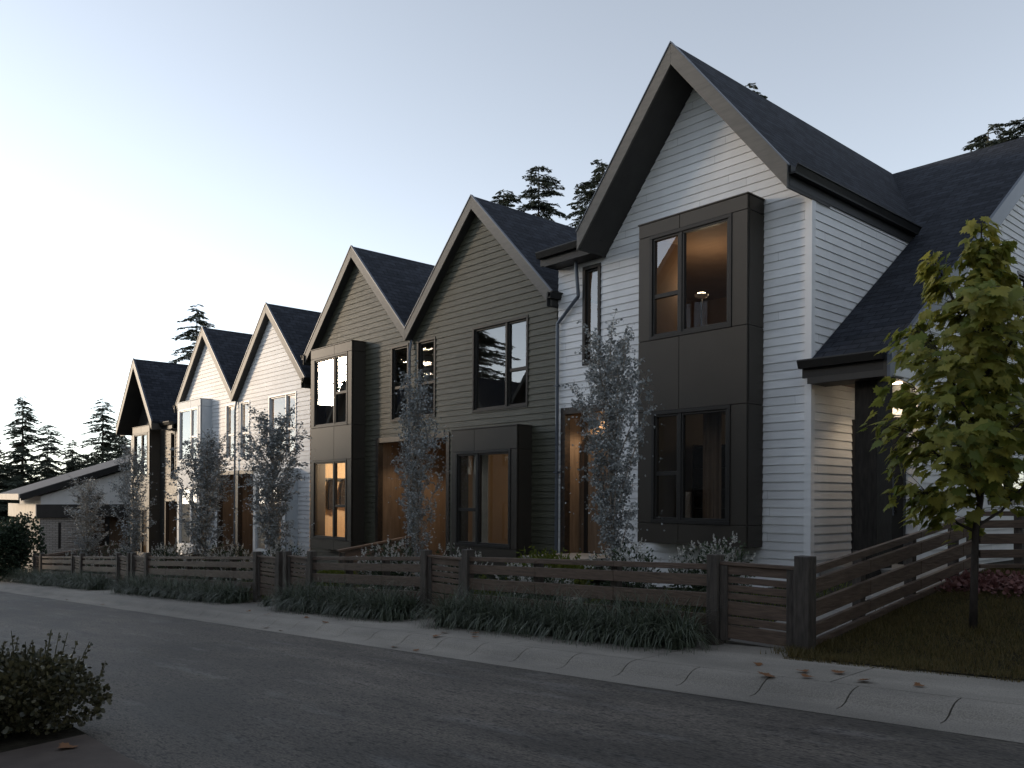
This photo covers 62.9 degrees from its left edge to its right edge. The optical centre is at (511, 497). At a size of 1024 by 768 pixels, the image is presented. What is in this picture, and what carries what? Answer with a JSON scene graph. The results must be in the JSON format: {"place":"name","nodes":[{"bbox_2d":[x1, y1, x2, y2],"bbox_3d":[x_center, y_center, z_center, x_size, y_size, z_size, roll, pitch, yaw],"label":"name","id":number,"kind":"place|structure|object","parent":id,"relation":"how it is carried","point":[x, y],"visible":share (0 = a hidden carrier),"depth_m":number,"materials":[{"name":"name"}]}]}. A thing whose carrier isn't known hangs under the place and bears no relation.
{"place":"outdoors","nodes":[
{"label":"outdoors","id":0,"kind":"place"},
{"bbox_2d":[0,734,145,767],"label":"driveway","id":1,"kind":"structure","parent":0,"point":[88,752],"depth_m":5.21,"materials":[{"name":"grey concrete"}]},
{"bbox_2d":[490,189,521,207],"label":"conifer tree","id":2,"kind":"object","parent":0,"point":[506,201],"visible":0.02,"depth_m":46.81,"materials":[{"name":"green plant"}]},
{"bbox_2d":[0,560,1013,643],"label":"yard","id":3,"kind":"structure","parent":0,"point":[820,593],"depth_m":11.71,"materials":[{"name":"green plant"}]},
{"bbox_2d":[0,511,48,580],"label":"hedge bush","id":4,"kind":"object","parent":3,"relation":"on","point":[16,543],"visible":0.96,"depth_m":31.15,"materials":[{"name":"green plant"}]},
{"bbox_2d":[0,455,130,570],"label":"bungalow","id":5,"kind":"object","parent":3,"relation":"on","point":[44,501],"visible":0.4,"depth_m":38.51,"materials":[{"name":"brick"}]},
{"bbox_2d":[32,542,126,571],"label":"stair wall","id":6,"kind":"structure","parent":3,"relation":"on","point":[100,548],"depth_m":34.41,"materials":[{"name":"grey concrete"}]},
{"bbox_2d":[62,475,112,559],"bbox_3d":[-15.458,1.074,30.434,1.685,3.786,1.754,0,0,16],"label":"tree","id":7,"kind":"object","parent":3,"relation":"on","point":[87,499],"visible":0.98,"depth_m":30.37,"materials":[{"name":"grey plant"}]},
{"bbox_2d":[105,441,156,552],"bbox_3d":[-12.136,0.446,26.736,1.480,4.518,1.422,0,0,-17],"label":"tree","id":8,"kind":"object","parent":3,"relation":"on","point":[134,506],"visible":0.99,"depth_m":26.68,"materials":[{"name":"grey plant"}]},
{"bbox_2d":[116,358,187,568],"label":"townhouse","id":9,"kind":"structure","parent":3,"relation":"on","point":[147,416],"depth_m":32.95,"materials":[{"name":"grey"}]},
{"bbox_2d":[134,432,147,476],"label":"window","id":10,"kind":"structure","parent":9,"relation":"in","point":[146,433],"depth_m":33.53,"materials":[{"name":"white glass"}]},
{"bbox_2d":[135,508,146,554],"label":"window","id":11,"kind":"structure","parent":9,"relation":"in","point":[142,543],"depth_m":33.46,"materials":[{"name":"white glass"}]},
{"bbox_2d":[170,431,175,480],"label":"window","id":12,"kind":"structure","parent":9,"relation":"in","point":[172,433],"depth_m":32.14,"materials":[{"name":"glass"}]},
{"bbox_2d":[161,427,245,569],"bbox_3d":[-8.236,0.283,22.399,2.163,4.242,2.135,0,0,-17],"label":"tree","id":13,"kind":"object","parent":3,"relation":"on","point":[204,516],"visible":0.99,"depth_m":22.23,"materials":[{"name":"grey plant"}]},
{"bbox_2d":[176,544,235,577],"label":"stair wall","id":14,"kind":"structure","parent":3,"relation":"on","point":[227,548],"depth_m":27.19,"materials":[{"name":"grey concrete"}]},
{"bbox_2d":[173,327,252,555],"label":"townhouse","id":15,"kind":"structure","parent":3,"relation":"on","point":[215,363],"depth_m":29.26,"materials":[{"name":"white wood"}]},
{"bbox_2d":[178,486,196,546],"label":"window","id":16,"kind":"structure","parent":15,"relation":"in","point":[179,496],"depth_m":30.40,"materials":[{"name":"white glass"}]},
{"bbox_2d":[179,406,197,461],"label":"window","id":17,"kind":"structure","parent":15,"relation":"in","point":[192,409],"depth_m":29.63,"materials":[{"name":"white glass"}]},
{"bbox_2d":[225,403,237,459],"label":"window","id":18,"kind":"structure","parent":15,"relation":"in","point":[228,406],"depth_m":28.30,"materials":[{"name":"white glass"}]},
{"bbox_2d":[196,539,252,581],"bbox_3d":[-7.160,1.690,20.939,1.331,1.350,1.374,0,0,8],"label":"flowering shrub","id":19,"kind":"object","parent":3,"relation":"on","point":[229,552],"visible":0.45,"depth_m":20.87,"materials":[{"name":"green plant"}]},
{"bbox_2d":[194,302,320,576],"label":"townhouse","id":20,"kind":"structure","parent":3,"relation":"on","point":[273,377],"depth_m":25.80,"materials":[{"name":"white wood"}]},
{"bbox_2d":[239,400,249,458],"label":"window","id":21,"kind":"structure","parent":20,"relation":"in","point":[242,404],"depth_m":27.45,"materials":[{"name":"white plastic"}]},
{"bbox_2d":[254,485,281,552],"bbox_3d":[-7.268,0.646,25.069,0.112,2.030,1.800,0,0,-42],"label":"window","id":22,"kind":"structure","parent":20,"relation":"in","point":[256,547],"depth_m":25.66,"materials":[{"name":"white plastic"}]},
{"bbox_2d":[268,391,296,454],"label":"window","id":23,"kind":"structure","parent":20,"relation":"in","point":[287,395],"depth_m":25.10,"materials":[{"name":"white plastic"}]},
{"bbox_2d":[230,401,314,589],"bbox_3d":[-5.518,0.005,19.357,1.922,4.366,1.946,0,0,-15],"label":"tree","id":24,"kind":"object","parent":3,"relation":"on","point":[264,494],"visible":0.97,"depth_m":19.21,"materials":[{"name":"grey plant"}]},
{"bbox_2d":[262,540,307,589],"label":"flowering shrub","id":25,"kind":"object","parent":3,"relation":"on","point":[270,551],"visible":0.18,"depth_m":18.54,"materials":[{"name":"green plant"}]},
{"bbox_2d":[317,570,355,586],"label":"bush","id":26,"kind":"object","parent":3,"relation":"on","point":[332,572],"visible":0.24,"depth_m":17.55,"materials":[{"name":"green plant"}]},
{"bbox_2d":[301,245,434,584],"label":"townhouse","id":27,"kind":"structure","parent":3,"relation":"on","point":[355,356],"depth_m":21.76,"materials":[{"name":"grey wood"}]},
{"bbox_2d":[313,459,346,540],"bbox_3d":[-4.845,0.069,22.363,0.112,2.130,1.760,0,0,-42],"label":"window","id":28,"kind":"structure","parent":27,"relation":"in","point":[335,462],"depth_m":22.17,"materials":[{"name":"black metal"}]},
{"bbox_2d":[313,351,347,428],"bbox_3d":[-4.823,-2.836,22.355,0.112,1.900,1.780,0,0,-42],"label":"window","id":29,"kind":"structure","parent":27,"relation":"in","point":[335,357],"depth_m":22.19,"materials":[{"name":"black metal"}]},
{"bbox_2d":[325,478,344,481],"bbox_3d":[-5.047,-0.507,24.289,0.850,0.100,0.146,0,0,-42],"label":"coat rack","id":30,"kind":"object","parent":27,"relation":"attached to","point":[338,479],"visible":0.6,"depth_m":24.30,"materials":[{"name":"black metal"}]},
{"bbox_2d":[328,479,337,509],"bbox_3d":[-5.167,-0.078,24.113,0.312,0.899,0.191,0,0,-42],"label":"coat","id":31,"kind":"object","parent":30,"relation":"hanging from","point":[330,496],"visible":0.7,"depth_m":24.01,"materials":[{"name":"fabric"}]},
{"bbox_2d":[340,479,344,504],"bbox_3d":[-4.883,-0.136,24.366,0.281,0.779,0.191,0,0,-42],"label":"coat","id":32,"kind":"object","parent":30,"relation":"hanging from","point":[342,494],"visible":0.55,"depth_m":24.27,"materials":[{"name":"fabric"}]},
{"bbox_2d":[390,343,408,421],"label":"window","id":33,"kind":"structure","parent":27,"relation":"in","point":[393,418],"depth_m":20.84,"materials":[{"name":"black metal"}]},
{"bbox_2d":[336,536,410,586],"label":"stair wall","id":34,"kind":"structure","parent":3,"relation":"on","point":[352,552],"depth_m":19.36,"materials":[{"name":"grey concrete"}]},
{"bbox_2d":[356,536,419,590],"bbox_3d":[-2.136,1.326,15.206,1.295,1.272,1.255,0,0,36],"label":"flowering shrub","id":35,"kind":"object","parent":3,"relation":"on","point":[391,553],"visible":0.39,"depth_m":15.12,"materials":[{"name":"green plant"}]},
{"bbox_2d":[387,360,454,590],"bbox_3d":[-1.700,-0.263,15.109,1.096,4.302,1.053,0,0,33],"label":"tree","id":36,"kind":"object","parent":3,"relation":"on","point":[415,417],"visible":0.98,"depth_m":15.05,"materials":[{"name":"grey plant"}]},
{"bbox_2d":[435,543,492,600],"bbox_3d":[-0.875,1.302,13.821,1.149,1.128,1.113,0,0,5],"label":"flowering shrub","id":37,"kind":"object","parent":3,"relation":"on","point":[475,562],"visible":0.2,"depth_m":13.75,"materials":[{"name":"green plant"}]},
{"bbox_2d":[364,194,609,585],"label":"townhouse","id":38,"kind":"structure","parent":3,"relation":"on","point":[480,330],"depth_m":18.32,"materials":[{"name":"grey wood"}]},
{"bbox_2d":[417,336,435,417],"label":"window","id":39,"kind":"structure","parent":38,"relation":"in","point":[420,343],"depth_m":19.82,"materials":[{"name":"black metal"}]},
{"bbox_2d":[472,455,487,542],"bbox_3d":[-0.685,0.086,18.201,0.079,2.120,0.550,0,0,-42],"label":"curtain","id":40,"kind":"object","parent":38,"relation":"hanging from","point":[484,531],"visible":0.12,"depth_m":18.09,"materials":[{"name":"fabric"}]},
{"bbox_2d":[455,449,510,548],"bbox_3d":[-0.599,0.032,17.614,0.112,2.030,1.800,0,0,-42],"label":"window","id":41,"kind":"structure","parent":38,"relation":"in","point":[478,473],"depth_m":17.71,"materials":[{"name":"black metal"}]},
{"bbox_2d":[472,315,528,412],"bbox_3d":[-0.234,-2.801,17.840,0.130,1.880,1.810,0,0,-42],"label":"window","id":42,"kind":"structure","parent":38,"relation":"in","point":[508,323],"depth_m":17.65,"materials":[{"name":"black metal"}]},
{"bbox_2d":[493,563,555,597],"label":"flowering shrub","id":43,"kind":"object","parent":3,"relation":"on","point":[510,578],"visible":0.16,"depth_m":12.94,"materials":[{"name":"green plant"}]},
{"bbox_2d":[514,567,575,610],"bbox_3d":[0.449,1.376,12.228,0.939,0.737,0.810,0,0,-11],"label":"flowering shrub","id":44,"kind":"object","parent":3,"relation":"on","point":[547,579],"visible":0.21,"depth_m":12.14,"materials":[{"name":"green plant"}]},
{"bbox_2d":[505,546,593,594],"bbox_3d":[0.607,1.258,14.227,1.675,0.956,1.574,0,0,-42],"label":"bush","id":45,"kind":"object","parent":3,"relation":"on","point":[547,555],"visible":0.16,"depth_m":14.01,"materials":[{"name":"green plant"}]},
{"bbox_2d":[566,159,607,228],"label":"conifer tree","id":46,"kind":"object","parent":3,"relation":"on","point":[599,171],"visible":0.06,"depth_m":42.73,"materials":[{"name":"green plant"}]},
{"bbox_2d":[560,308,664,559],"bbox_3d":[1.391,-0.434,11.652,1.442,4.159,1.424,0,0,-42],"label":"tree","id":47,"kind":"object","parent":3,"relation":"on","point":[608,375],"visible":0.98,"depth_m":11.58,"materials":[{"name":"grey plant"}]},
{"bbox_2d":[584,538,661,608],"bbox_3d":[1.542,1.093,11.120,1.113,1.128,1.149,0,0,-42],"label":"flowering shrub","id":48,"kind":"object","parent":3,"relation":"on","point":[641,557],"visible":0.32,"depth_m":11.06,"materials":[{"name":"green plant"}]},
{"bbox_2d":[662,555,705,610],"bbox_3d":[2.497,1.165,11.374,0.884,0.803,1.023,0,0,5],"label":"flowering shrub","id":49,"kind":"object","parent":3,"relation":"on","point":[680,587],"visible":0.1,"depth_m":11.30,"materials":[{"name":"green plant"}]},
{"bbox_2d":[669,531,755,615],"bbox_3d":[2.568,0.969,10.425,1.091,1.106,1.126,0,0,-42],"label":"flowering shrub","id":50,"kind":"object","parent":3,"relation":"on","point":[729,557],"visible":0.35,"depth_m":10.37,"materials":[{"name":"green plant"}]},
{"bbox_2d":[506,41,1023,587],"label":"townhouse","id":51,"kind":"structure","parent":3,"relation":"on","point":[796,249],"depth_m":13.60,"materials":[{"name":"white wood"}]},
{"bbox_2d":[506,552,610,567],"bbox_3d":[1.074,1.258,15.588,1.950,0.316,1.360,0,0,-42],"label":"door landing","id":52,"kind":"structure","parent":51,"relation":"in","point":[584,556],"depth_m":15.55,"materials":[{"name":"grey concrete"}]},
{"bbox_2d":[582,262,601,365],"bbox_3d":[1.544,-3.452,15.851,0.135,1.880,0.460,0,0,-42],"label":"window","id":53,"kind":"structure","parent":51,"relation":"in","point":[586,271],"depth_m":15.93,"materials":[{"name":"black metal"}]},
{"bbox_2d":[588,439,608,552],"bbox_3d":[1.776,-0.023,16.223,0.054,2.225,0.774,0,0,-42],"label":"door","id":54,"kind":"structure","parent":51,"relation":"in","point":[593,527],"depth_m":16.38,"materials":[{"name":"brown wood"}]},
{"bbox_2d":[649,213,731,340],"bbox_3d":[2.909,-3.540,13.637,0.112,1.770,1.620,0,0,-42],"label":"window","id":55,"kind":"structure","parent":51,"relation":"in","point":[682,232],"depth_m":13.72,"materials":[{"name":"black metal"}]},
{"bbox_2d":[651,405,730,524],"bbox_3d":[2.909,-0.505,13.619,0.112,1.880,1.550,0,0,-42],"label":"window","id":56,"kind":"structure","parent":51,"relation":"in","point":[681,414],"depth_m":13.72,"materials":[{"name":"black metal"}]},
{"bbox_2d":[692,444,724,518],"bbox_3d":[4.250,0.037,15.913,0.350,2.130,1.740,0,0,-42],"label":"bookcase","id":57,"kind":"object","parent":51,"relation":"in","point":[697,481],"visible":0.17,"depth_m":16.44,"materials":[{"name":"brown wood"}]},
{"bbox_2d":[703,412,721,518],"bbox_3d":[3.337,-0.207,13.941,0.062,2.550,0.380,0,0,-36],"label":"curtain","id":58,"kind":"object","parent":51,"relation":"hanging from","point":[712,437],"visible":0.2,"depth_m":13.97,"materials":[{"name":"brown fabric"}]},
{"bbox_2d":[892,438,897,550],"bbox_3d":[5.831,-0.068,13.101,0.122,2.157,0.474,0,0,-42],"label":"door","id":59,"kind":"structure","parent":51,"relation":"in","point":[894,509],"depth_m":12.97,"materials":[{"name":"brown wood"}]},
{"bbox_2d":[961,123,1021,485],"bbox_3d":[17.189,-5.831,28.925,8.006,14.544,8.420,0,0,-23],"label":"conifer tree","id":60,"kind":"object","parent":3,"relation":"on","point":[980,141],"visible":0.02,"depth_m":29.32,"materials":[{"name":"green plant"}]},
{"bbox_2d":[979,511,1023,570],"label":"wooden fence","id":61,"kind":"object","parent":3,"relation":"on","point":[1016,539],"visible":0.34,"depth_m":10.77,"materials":[{"name":"brown wood"}]},
{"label":"path","id":62,"kind":"structure","parent":3,"relation":"on","visible":0},
{"bbox_2d":[143,538,195,577],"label":"flowering shrub","id":63,"kind":"object","parent":62,"relation":"on","point":[168,550],"visible":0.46,"depth_m":23.35,"materials":[{"name":"green plant"}]},
{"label":"path","id":64,"kind":"structure","parent":3,"relation":"on","visible":0},
{"bbox_2d":[99,541,140,579],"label":"flowering shrub","id":65,"kind":"object","parent":64,"relation":"on","point":[118,550],"visible":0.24,"depth_m":27.17,"materials":[{"name":"green plant"}]},
{"bbox_2d":[0,591,1023,767],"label":"road","id":66,"kind":"structure","parent":0,"point":[188,693],"depth_m":6.25,"materials":[{"name":"grey asphalt"}]},
{"bbox_2d":[0,590,1023,742],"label":"gutter strip","id":67,"kind":"object","parent":66,"relation":"on","point":[915,723],"visible":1,"depth_m":7.05,"materials":[{"name":"concrete"}]},
{"bbox_2d":[0,581,1023,704],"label":"pavement","id":68,"kind":"structure","parent":0,"point":[739,658],"depth_m":7.86,"materials":[{"name":"concrete"}]},
{"bbox_2d":[0,564,68,585],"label":"border grass","id":69,"kind":"structure","parent":68,"relation":"on","point":[37,578],"depth_m":28.14,"materials":[{"name":"green plant"}]},
{"bbox_2d":[39,553,75,573],"bbox_3d":[-15.240,2.509,28.091,0.215,1.477,4.190,0,0,-42],"label":"wooden fence","id":70,"kind":"object","parent":68,"relation":"on","point":[55,561],"visible":0.59,"depth_m":28.11,"materials":[{"name":"brown wood"}]},
{"bbox_2d":[47,567,114,590],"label":"border grass","id":71,"kind":"structure","parent":68,"relation":"on","point":[86,581],"depth_m":23.87,"materials":[{"name":"green plant"}]},
{"bbox_2d":[79,553,121,584],"bbox_3d":[-12.056,2.259,24.531,0.215,1.450,3.700,0,0,-42],"label":"wooden fence","id":72,"kind":"object","parent":68,"relation":"on","point":[108,562],"visible":0.59,"depth_m":24.36,"materials":[{"name":"brown wood"}]},
{"bbox_2d":[127,553,129,581],"bbox_3d":[-10.264,2.115,22.464,0.130,1.250,0.130,0,0,-42],"label":"gate post","id":73,"kind":"object","parent":68,"relation":"on","point":[128,563],"visible":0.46,"depth_m":22.40,"materials":[{"name":"brown wood"}]},
{"bbox_2d":[118,555,126,583],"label":"gate","id":74,"kind":"structure","parent":73,"relation":"attached to","point":[121,562],"depth_m":22.88,"materials":[{"name":"brown wood"}]},
{"bbox_2d":[130,553,136,578],"bbox_3d":[-10.057,2.099,22.233,0.130,1.250,0.130,0,0,-42],"label":"gate post","id":75,"kind":"object","parent":68,"relation":"on","point":[131,562],"visible":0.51,"depth_m":22.17,"materials":[{"name":"brown wood"}]},
{"bbox_2d":[133,555,143,580],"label":"gate","id":76,"kind":"structure","parent":75,"relation":"attached to","point":[136,558],"depth_m":21.89,"materials":[{"name":"brown wood"}]},
{"bbox_2d":[101,568,252,604],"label":"border grass","id":77,"kind":"structure","parent":68,"relation":"on","point":[210,591],"depth_m":18.18,"materials":[{"name":"green plant"}]},
{"bbox_2d":[144,551,261,601],"bbox_3d":[-7.171,1.874,19.071,0.215,1.607,6.510,0,0,-42],"label":"wooden fence","id":78,"kind":"object","parent":68,"relation":"on","point":[233,564],"visible":0.61,"depth_m":18.52,"materials":[{"name":"brown wood"}]},
{"bbox_2d":[275,551,282,599],"bbox_3d":[-4.416,1.655,15.926,0.130,1.250,0.130,0,0,-42],"label":"gate post","id":79,"kind":"object","parent":68,"relation":"on","point":[279,565],"visible":0.4,"depth_m":15.87,"materials":[{"name":"brown wood"}]},
{"bbox_2d":[257,555,275,598],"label":"gate","id":80,"kind":"structure","parent":79,"relation":"attached to","point":[261,579],"depth_m":16.35,"materials":[{"name":"brown wood"}]},
{"bbox_2d":[282,551,291,593],"bbox_3d":[-4.223,1.639,15.710,0.130,1.250,0.130,0,0,-42],"label":"gate post","id":81,"kind":"object","parent":68,"relation":"on","point":[285,566],"visible":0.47,"depth_m":15.65,"materials":[{"name":"brown wood"}]},
{"bbox_2d":[287,555,306,591],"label":"gate","id":82,"kind":"structure","parent":81,"relation":"attached to","point":[295,559],"depth_m":15.40,"materials":[{"name":"brown wood"}]},
{"bbox_2d":[252,575,432,621],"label":"border grass","id":83,"kind":"structure","parent":68,"relation":"on","point":[351,603],"depth_m":13.03,"materials":[{"name":"green plant"}]},
{"bbox_2d":[307,550,431,617],"bbox_3d":[-2.404,1.499,13.740,0.215,1.445,3.610,0,0,-42],"label":"wooden fence","id":84,"kind":"object","parent":68,"relation":"on","point":[350,566],"visible":0.62,"depth_m":13.39,"materials":[{"name":"brown wood"}]},
{"bbox_2d":[408,580,720,655],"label":"border grass","id":85,"kind":"structure","parent":68,"relation":"on","point":[604,626],"depth_m":9.42,"materials":[{"name":"green plant"}]},
{"bbox_2d":[461,549,723,645],"bbox_3d":[0.770,1.285,10.192,0.215,1.406,4.210,0,0,-42],"label":"wooden fence","id":86,"kind":"object","parent":68,"relation":"on","point":[615,575],"visible":0.64,"depth_m":9.73,"materials":[{"name":"brown wood"}]},
{"bbox_2d":[427,555,460,609],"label":"gate","id":87,"kind":"structure","parent":86,"relation":"attached to","point":[433,560],"depth_m":12.09,"materials":[{"name":"brown wood"}]},
{"bbox_2d":[794,514,978,650],"bbox_3d":[4.352,0.956,9.338,4.435,1.534,0.185,0,0,-42],"label":"wooden fence","id":88,"kind":"object","parent":68,"relation":"on","point":[809,607],"visible":0.73,"depth_m":8.71,"materials":[{"name":"brown wood"}]},
{"bbox_2d":[720,561,793,648],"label":"gate","id":89,"kind":"structure","parent":88,"relation":"attached to","point":[728,609],"depth_m":8.26,"materials":[{"name":"brown wood"}]},
{"bbox_2d":[0,0,1023,481],"label":"sky","id":90,"kind":"structure","parent":0,"point":[160,159],"materials":[{"name":"blue"}]},
{"bbox_2d":[514,166,570,221],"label":"conifer tree","id":91,"kind":"object","parent":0,"point":[540,205],"visible":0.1,"depth_m":46.26,"materials":[{"name":"green plant"}]},
{"bbox_2d":[726,563,989,648],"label":"path","id":92,"kind":"structure","parent":0,"point":[740,642],"depth_m":9.54,"materials":[{"name":"grey concrete"}]},
{"bbox_2d":[760,568,1023,682],"bbox_3d":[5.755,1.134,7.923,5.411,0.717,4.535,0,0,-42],"label":"lawn grass","id":93,"kind":"structure","parent":0,"point":[868,629],"depth_m":7.84,"materials":[{"name":"green plant"}]},
{"bbox_2d":[858,216,1023,630],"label":"maple tree","id":94,"kind":"object","parent":93,"relation":"on","point":[981,445],"visible":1,"depth_m":7.86,"materials":[{"name":"green plant"}]},
{"bbox_2d":[934,568,1023,597],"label":"ground cover","id":95,"kind":"object","parent":93,"relation":"on","point":[1012,581],"visible":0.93,"depth_m":9.73,"materials":[{"name":"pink plant"}]},
{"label":"joint bed","id":96,"kind":"structure","parent":0,"visible":0},
{"bbox_2d":[0,584,1023,734],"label":"kerb","id":97,"kind":"structure","parent":96,"relation":"on","point":[988,715],"depth_m":7.41,"materials":[{"name":"concrete"}]},
{"bbox_3d":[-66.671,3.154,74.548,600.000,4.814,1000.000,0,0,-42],"label":"ground","id":98,"kind":"structure","parent":0,"visible":0},
{"bbox_2d":[0,440,19,531],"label":"conifer tree","id":99,"kind":"object","parent":98,"relation":"on","point":[2,480],"visible":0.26,"depth_m":64.80,"materials":[{"name":"green plant"}]},
{"bbox_2d":[0,396,55,522],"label":"conifer tree","id":100,"kind":"object","parent":98,"relation":"on","point":[22,449],"visible":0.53,"depth_m":65.82,"materials":[{"name":"green plant"}]},
{"bbox_2d":[0,716,88,752],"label":"planting bed","id":101,"kind":"object","parent":98,"relation":"on","point":[14,741],"visible":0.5,"depth_m":5.82,"materials":[{"name":"soil"}]},
{"bbox_2d":[0,629,112,738],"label":"bush","id":102,"kind":"object","parent":101,"relation":"on","point":[32,683],"visible":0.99,"depth_m":5.92,"materials":[{"name":"green plant"}]},
{"bbox_2d":[19,424,73,484],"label":"conifer tree","id":103,"kind":"object","parent":98,"relation":"on","point":[45,464],"visible":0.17,"depth_m":67.00,"materials":[{"name":"green plant"}]},
{"bbox_2d":[59,440,87,474],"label":"conifer tree","id":104,"kind":"object","parent":98,"relation":"on","point":[72,457],"visible":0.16,"depth_m":68.23,"materials":[{"name":"green plant"}]},
{"bbox_2d":[67,398,130,545],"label":"conifer tree","id":105,"kind":"object","parent":98,"relation":"on","point":[103,448],"visible":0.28,"depth_m":69.67,"materials":[{"name":"green plant"}]},
{"bbox_2d":[104,426,130,546],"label":"conifer tree","id":106,"kind":"object","parent":98,"relation":"on","point":[124,445],"visible":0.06,"depth_m":72.55,"materials":[{"name":"green plant"}]},
{"bbox_2d":[128,304,214,531],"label":"conifer tree","id":107,"kind":"object","parent":98,"relation":"on","point":[197,315],"visible":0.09,"depth_m":56.91,"materials":[{"name":"green plant"}]},
{"bbox_2d":[985,119,1023,488],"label":"conifer tree","id":108,"kind":"object","parent":98,"relation":"on","point":[1019,129],"visible":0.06,"depth_m":28.67,"materials":[{"name":"green plant"}]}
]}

